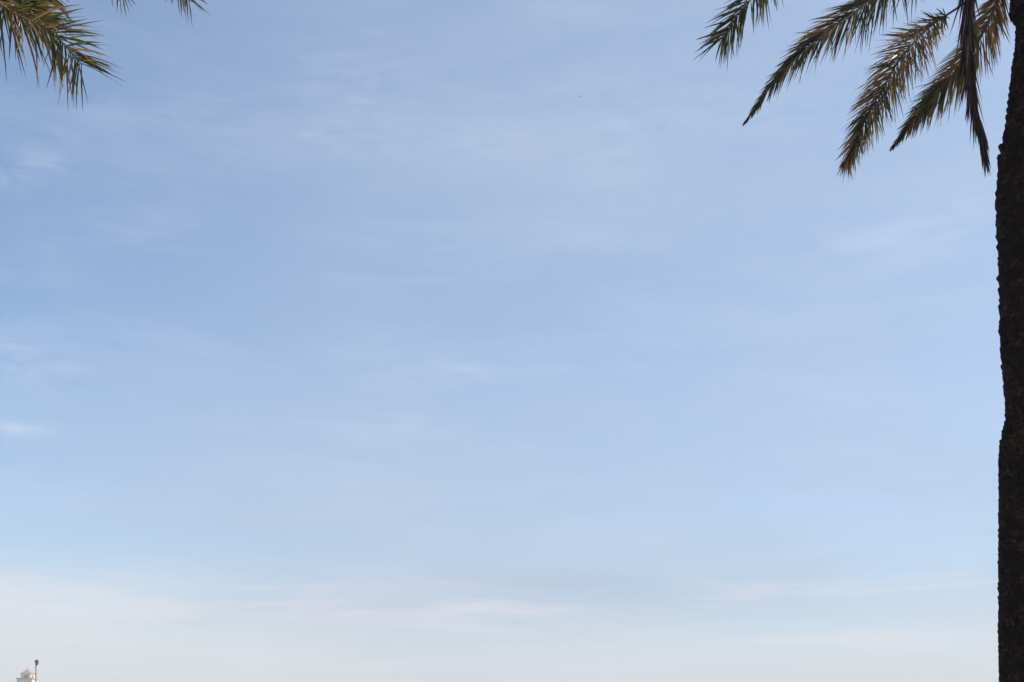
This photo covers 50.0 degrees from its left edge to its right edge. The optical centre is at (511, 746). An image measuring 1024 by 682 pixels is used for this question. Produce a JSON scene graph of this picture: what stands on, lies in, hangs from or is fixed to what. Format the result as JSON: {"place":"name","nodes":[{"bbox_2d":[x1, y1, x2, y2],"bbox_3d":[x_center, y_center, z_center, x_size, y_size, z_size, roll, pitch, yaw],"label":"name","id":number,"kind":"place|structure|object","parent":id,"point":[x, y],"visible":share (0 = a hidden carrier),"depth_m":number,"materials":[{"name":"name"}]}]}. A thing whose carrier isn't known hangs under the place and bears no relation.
{"place":"outdoors","nodes":[
{"label":"outdoors","id":0,"kind":"place"},
{"bbox_2d":[16,667,39,681],"bbox_3d":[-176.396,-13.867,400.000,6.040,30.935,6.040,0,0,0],"label":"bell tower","id":1,"kind":"structure","parent":0,"point":[28,673],"depth_m":398.25,"materials":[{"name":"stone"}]},
{"bbox_2d":[35,659,38,681],"bbox_3d":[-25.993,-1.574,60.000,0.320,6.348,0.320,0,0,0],"label":"street lamp","id":2,"kind":"object","parent":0,"point":[36,661],"visible":1,"depth_m":59.96,"materials":[{"name":"metal"}]},
{"bbox_2d":[0,0,208,109],"bbox_3d":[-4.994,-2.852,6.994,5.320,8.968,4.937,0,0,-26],"label":"palm tree","id":3,"kind":"object","parent":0,"point":[40,16],"visible":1,"depth_m":6.70,"materials":[{"name":"green plant"}]},
{"bbox_2d":[0,0,1015,681],"label":"sky","id":4,"kind":"structure","parent":0,"point":[277,403],"materials":[{"name":"blue"}]},
{"bbox_2d":[692,0,1023,681],"bbox_3d":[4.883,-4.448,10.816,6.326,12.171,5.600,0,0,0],"label":"palm tree","id":5,"kind":"object","parent":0,"point":[962,78],"visible":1,"depth_m":10.81,"materials":[{"name":"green plant"}]}
]}

